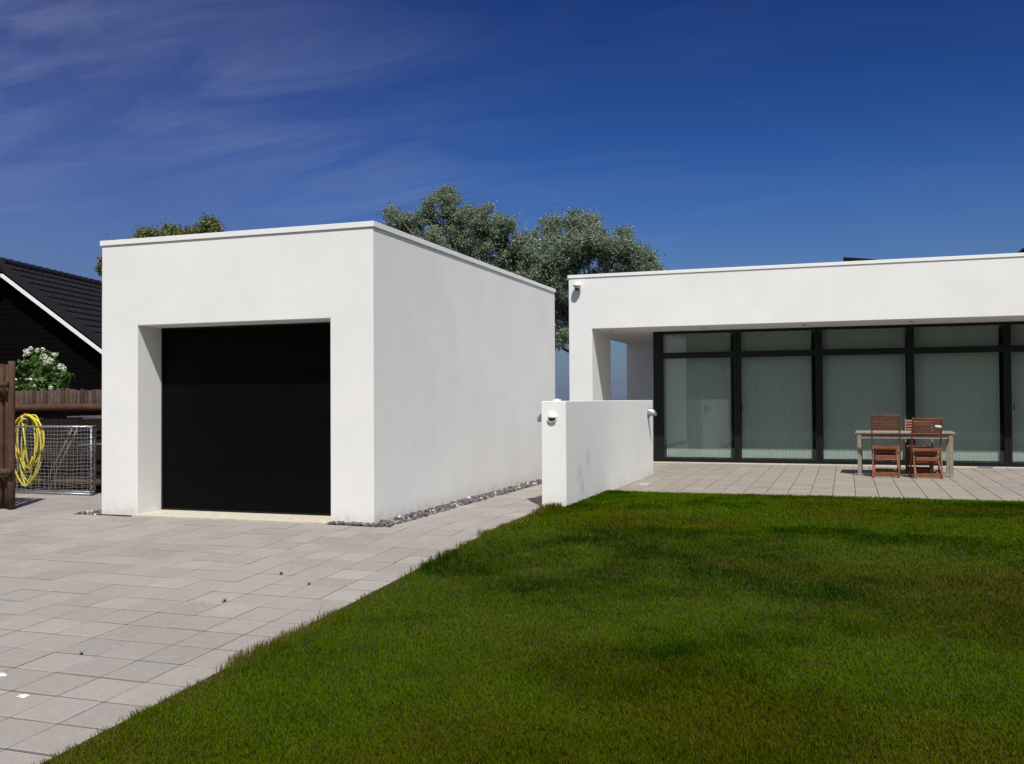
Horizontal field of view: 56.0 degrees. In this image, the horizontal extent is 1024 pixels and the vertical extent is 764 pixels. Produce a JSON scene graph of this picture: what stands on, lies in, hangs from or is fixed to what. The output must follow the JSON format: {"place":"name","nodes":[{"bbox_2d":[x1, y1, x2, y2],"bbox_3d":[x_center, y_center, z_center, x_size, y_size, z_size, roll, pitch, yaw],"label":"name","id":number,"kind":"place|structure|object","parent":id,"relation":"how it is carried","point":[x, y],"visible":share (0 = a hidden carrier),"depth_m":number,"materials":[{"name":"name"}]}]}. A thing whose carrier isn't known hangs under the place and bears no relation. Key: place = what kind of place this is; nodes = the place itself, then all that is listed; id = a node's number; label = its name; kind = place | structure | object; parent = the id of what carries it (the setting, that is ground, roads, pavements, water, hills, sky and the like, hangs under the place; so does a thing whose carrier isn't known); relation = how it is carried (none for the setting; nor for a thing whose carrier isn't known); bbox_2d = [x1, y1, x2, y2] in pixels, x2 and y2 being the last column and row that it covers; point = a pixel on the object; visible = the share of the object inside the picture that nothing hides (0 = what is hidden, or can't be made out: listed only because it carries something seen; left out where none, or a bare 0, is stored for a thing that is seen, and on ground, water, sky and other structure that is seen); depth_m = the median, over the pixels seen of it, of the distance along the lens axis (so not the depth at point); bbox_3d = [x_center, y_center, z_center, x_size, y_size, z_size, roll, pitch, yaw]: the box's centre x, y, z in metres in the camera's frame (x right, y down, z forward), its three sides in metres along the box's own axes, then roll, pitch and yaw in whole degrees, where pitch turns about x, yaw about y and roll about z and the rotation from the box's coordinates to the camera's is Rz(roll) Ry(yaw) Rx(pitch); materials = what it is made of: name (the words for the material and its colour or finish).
{"place":"outdoors","nodes":[
{"label":"outdoors","id":0,"kind":"place"},
{"bbox_2d":[0,491,101,513],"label":"side yard","id":1,"kind":"structure","parent":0,"point":[50,503],"depth_m":12.07,"materials":[{"name":"concrete"}]},
{"bbox_2d":[0,361,14,509],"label":"log fence","id":2,"kind":"object","parent":1,"relation":"on","point":[7,436],"visible":0.96,"depth_m":11.43,"materials":[{"name":"brown wood"}]},
{"bbox_2d":[15,425,96,494],"bbox_3d":[-6.380,1.072,13.429,1.585,0.947,0.348,-1,-1,19],"label":"football goal","id":3,"kind":"object","parent":1,"relation":"on","point":[64,491],"visible":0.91,"depth_m":13.31,"materials":[{"name":"grey metal"}]},
{"bbox_2d":[15,413,44,486],"bbox_3d":[-6.928,0.967,13.746,0.454,1.055,0.470,0,-1,-27],"label":"garden hose","id":4,"kind":"object","parent":3,"relation":"hanging from","point":[36,420],"visible":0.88,"depth_m":13.73,"materials":[{"name":"yellow plastic"}]},
{"bbox_2d":[15,488,101,492],"bbox_3d":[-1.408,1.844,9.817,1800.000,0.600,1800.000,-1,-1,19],"label":"ground","id":5,"kind":"structure","parent":0,"point":[98,491],"depth_m":14.98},
{"bbox_2d":[15,346,75,402],"bbox_3d":[-8.351,0.506,17.182,1.440,2.268,0.659,-1,-1,19],"label":"flowering shrub","id":6,"kind":"object","parent":5,"relation":"on","point":[52,374],"visible":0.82,"depth_m":17.02,"materials":[{"name":"green plant"}]},
{"bbox_2d":[0,257,101,399],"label":"neighbour house","id":7,"kind":"structure","parent":5,"relation":"on","point":[54,311],"depth_m":26.69,"materials":[{"name":"black tile"}]},
{"bbox_2d":[15,388,101,489],"bbox_3d":[-6.911,0.829,14.178,5.974,1.481,0.194,-1,-1,19],"label":"log fence","id":8,"kind":"object","parent":5,"relation":"on","point":[56,407],"visible":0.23,"depth_m":14.05,"materials":[{"name":"brown wood"}]},
{"bbox_2d":[67,416,101,445],"bbox_3d":[-5.753,1.007,13.603,1.371,1.088,0.065,-1,-1,19],"label":"metal frame","id":9,"kind":"object","parent":5,"relation":"on","point":[93,417],"visible":0.26,"depth_m":13.70,"materials":[{"name":"grey metal"}]},
{"bbox_2d":[91,210,225,275],"bbox_3d":[-15.053,-2.447,39.986,7.077,9.133,3.400,-1,-1,19],"label":"olive tree","id":10,"kind":"object","parent":5,"relation":"on","point":[209,225],"visible":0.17,"depth_m":39.39,"materials":[{"name":"green plant"}]},
{"bbox_2d":[100,221,555,524],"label":"garage","id":11,"kind":"structure","parent":5,"relation":"on","point":[363,372],"depth_m":10.83,"materials":[{"name":"paint"}]},
{"bbox_2d":[163,322,330,515],"bbox_3d":[-2.906,0.409,10.823,2.449,2.114,0.066,-1,-1,19],"label":"door","id":12,"kind":"structure","parent":11,"relation":"in","point":[247,410],"depth_m":10.82,"materials":[{"name":"black paint"}]},
{"bbox_2d":[376,176,542,275],"bbox_3d":[-2.111,-2.670,33.951,6.971,9.191,3.592,-1,-1,19],"label":"silver tree","id":13,"kind":"object","parent":5,"relation":"on","point":[490,237],"visible":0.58,"depth_m":33.47,"materials":[{"name":"green plant"}]},
{"bbox_2d":[504,204,667,356],"bbox_3d":[2.354,-2.138,31.561,5.834,7.979,3.939,-1,-1,19],"label":"silver tree","id":14,"kind":"object","parent":5,"relation":"on","point":[589,241],"visible":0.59,"depth_m":30.92,"materials":[{"name":"green plant"}]},
{"bbox_2d":[541,400,652,506],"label":"wall","id":15,"kind":"structure","parent":5,"relation":"on","point":[591,448],"depth_m":12.40,"materials":[{"name":"paint"}]},
{"bbox_2d":[537,413,541,421],"bbox_3d":[0.374,0.440,11.636,0.150,0.171,0.124,-1,-1,19],"label":"wall lamp","id":16,"kind":"object","parent":15,"relation":"attached to","point":[539,418],"visible":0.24,"depth_m":11.61,"materials":[{"name":"silver metal"}]},
{"bbox_2d":[547,412,556,421],"bbox_3d":[0.466,0.409,11.251,0.112,0.122,0.052,-1,-1,19],"label":"wall lamp","id":17,"kind":"object","parent":15,"relation":"attached to","point":[552,416],"visible":1,"depth_m":11.25,"materials":[{"name":"white plastic"}]},
{"bbox_2d":[647,408,656,418],"bbox_3d":[2.316,0.514,15.852,0.155,0.176,0.124,-1,-1,19],"label":"wall lamp","id":18,"kind":"object","parent":15,"relation":"attached to","point":[651,412],"visible":1,"depth_m":15.81,"materials":[{"name":"silver metal"}]},
{"bbox_2d":[567,253,1023,468],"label":"house","id":19,"kind":"structure","parent":5,"relation":"on","point":[806,364],"depth_m":17.95,"materials":[{"name":"paint"}]},
{"bbox_2d":[573,283,581,290],"bbox_3d":[1.244,-1.806,18.319,0.166,0.146,0.188,-1,-1,19],"label":"security camera","id":20,"kind":"object","parent":19,"relation":"attached to","point":[577,286],"visible":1,"depth_m":18.26,"materials":[{"name":"white plastic"}]},
{"bbox_2d":[653,330,737,462],"bbox_3d":[3.621,0.283,19.007,1.631,2.585,0.172,-1,-1,19],"label":"window","id":21,"kind":"structure","parent":19,"relation":"in","point":[698,366],"depth_m":19.07,"materials":[{"name":"glass"}]},
{"bbox_2d":[736,327,819,463],"bbox_3d":[5.102,0.265,18.476,1.511,2.585,0.207,-1,-1,19],"label":"window","id":22,"kind":"structure","parent":19,"relation":"in","point":[775,378],"depth_m":18.56,"materials":[{"name":"glass"}]},
{"bbox_2d":[843,257,881,261],"bbox_3d":[7.090,-2.156,18.053,1.651,0.334,1.000,-1,-1,19],"label":"solar panel","id":23,"kind":"object","parent":19,"relation":"on","point":[852,259],"visible":0.15,"depth_m":17.80,"materials":[{"name":"black paint"}]},
{"bbox_2d":[818,324,911,464],"bbox_3d":[6.584,0.247,17.981,1.610,2.585,0.172,-1,-1,19],"label":"window","id":24,"kind":"structure","parent":19,"relation":"in","point":[864,367],"depth_m":18.07,"materials":[{"name":"glass"}]},
{"bbox_2d":[910,322,1008,466],"bbox_3d":[8.097,0.228,17.457,1.588,2.585,0.172,-1,-1,19],"label":"window","id":25,"kind":"structure","parent":19,"relation":"in","point":[955,370],"depth_m":17.49,"materials":[{"name":"glass"}]},
{"bbox_2d":[1007,321,1023,466],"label":"window","id":26,"kind":"structure","parent":19,"relation":"in","point":[1015,333],"depth_m":17.20,"materials":[{"name":"glass"}]},
{"bbox_2d":[0,511,482,763],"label":"driveway","id":27,"kind":"structure","parent":0,"point":[117,601],"depth_m":6.97,"materials":[{"name":"concrete"}]},
{"bbox_2d":[17,694,29,697],"bbox_3d":[-2.511,1.613,4.949,0.062,0.006,0.050,-1,-1,32],"label":"white chip","id":28,"kind":"object","parent":27,"relation":"on","point":[23,695],"visible":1,"depth_m":4.94,"materials":[{"name":"white"}]},
{"bbox_2d":[78,478,541,526],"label":"gravel","id":29,"kind":"structure","parent":0,"point":[415,515],"depth_m":10.96,"materials":[{"name":"grey gravel"}]},
{"bbox_2d":[99,452,671,530],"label":"path","id":30,"kind":"structure","parent":0,"point":[492,512],"depth_m":10.73,"materials":[{"name":"concrete"}]},
{"bbox_2d":[0,0,1023,400],"label":"sky","id":31,"kind":"structure","parent":0,"point":[728,133],"materials":[{"name":"blue"}]},
{"bbox_2d":[33,489,1023,763],"bbox_3d":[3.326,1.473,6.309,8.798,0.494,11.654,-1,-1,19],"label":"grass","id":32,"kind":"structure","parent":0,"point":[911,511],"depth_m":5.27,"materials":[{"name":"green plant"}]},
{"bbox_2d":[612,463,1023,500],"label":"terrace","id":33,"kind":"structure","parent":0,"point":[998,484],"depth_m":14.47,"materials":[{"name":"tile"}]},
{"bbox_2d":[871,414,900,477],"bbox_3d":[6.013,1.020,15.474,0.436,1.020,0.534,-1,-1,22],"label":"folding chair","id":34,"kind":"object","parent":33,"relation":"on","point":[880,451],"visible":0.98,"depth_m":15.35,"materials":[{"name":"brown wood"}]},
{"bbox_2d":[855,430,954,476],"bbox_3d":[6.484,1.171,15.911,1.500,0.704,0.860,-1,-1,21],"label":"garden table","id":35,"kind":"object","parent":33,"relation":"on","point":[946,435],"visible":1,"depth_m":15.63,"materials":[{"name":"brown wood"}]},
{"bbox_2d":[905,419,933,472],"bbox_3d":[6.917,1.086,16.354,0.436,0.908,0.534,-1,-1,22],"label":"folding chair","id":36,"kind":"object","parent":33,"relation":"on","point":[907,455],"visible":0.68,"depth_m":16.37,"materials":[{"name":"brown wood"}]},
{"bbox_2d":[909,417,942,478],"bbox_3d":[6.548,1.039,15.214,0.445,0.964,0.534,-1,-1,16],"label":"folding chair","id":37,"kind":"object","parent":33,"relation":"on","point":[921,454],"visible":0.99,"depth_m":15.09,"materials":[{"name":"brown wood"}]}
]}

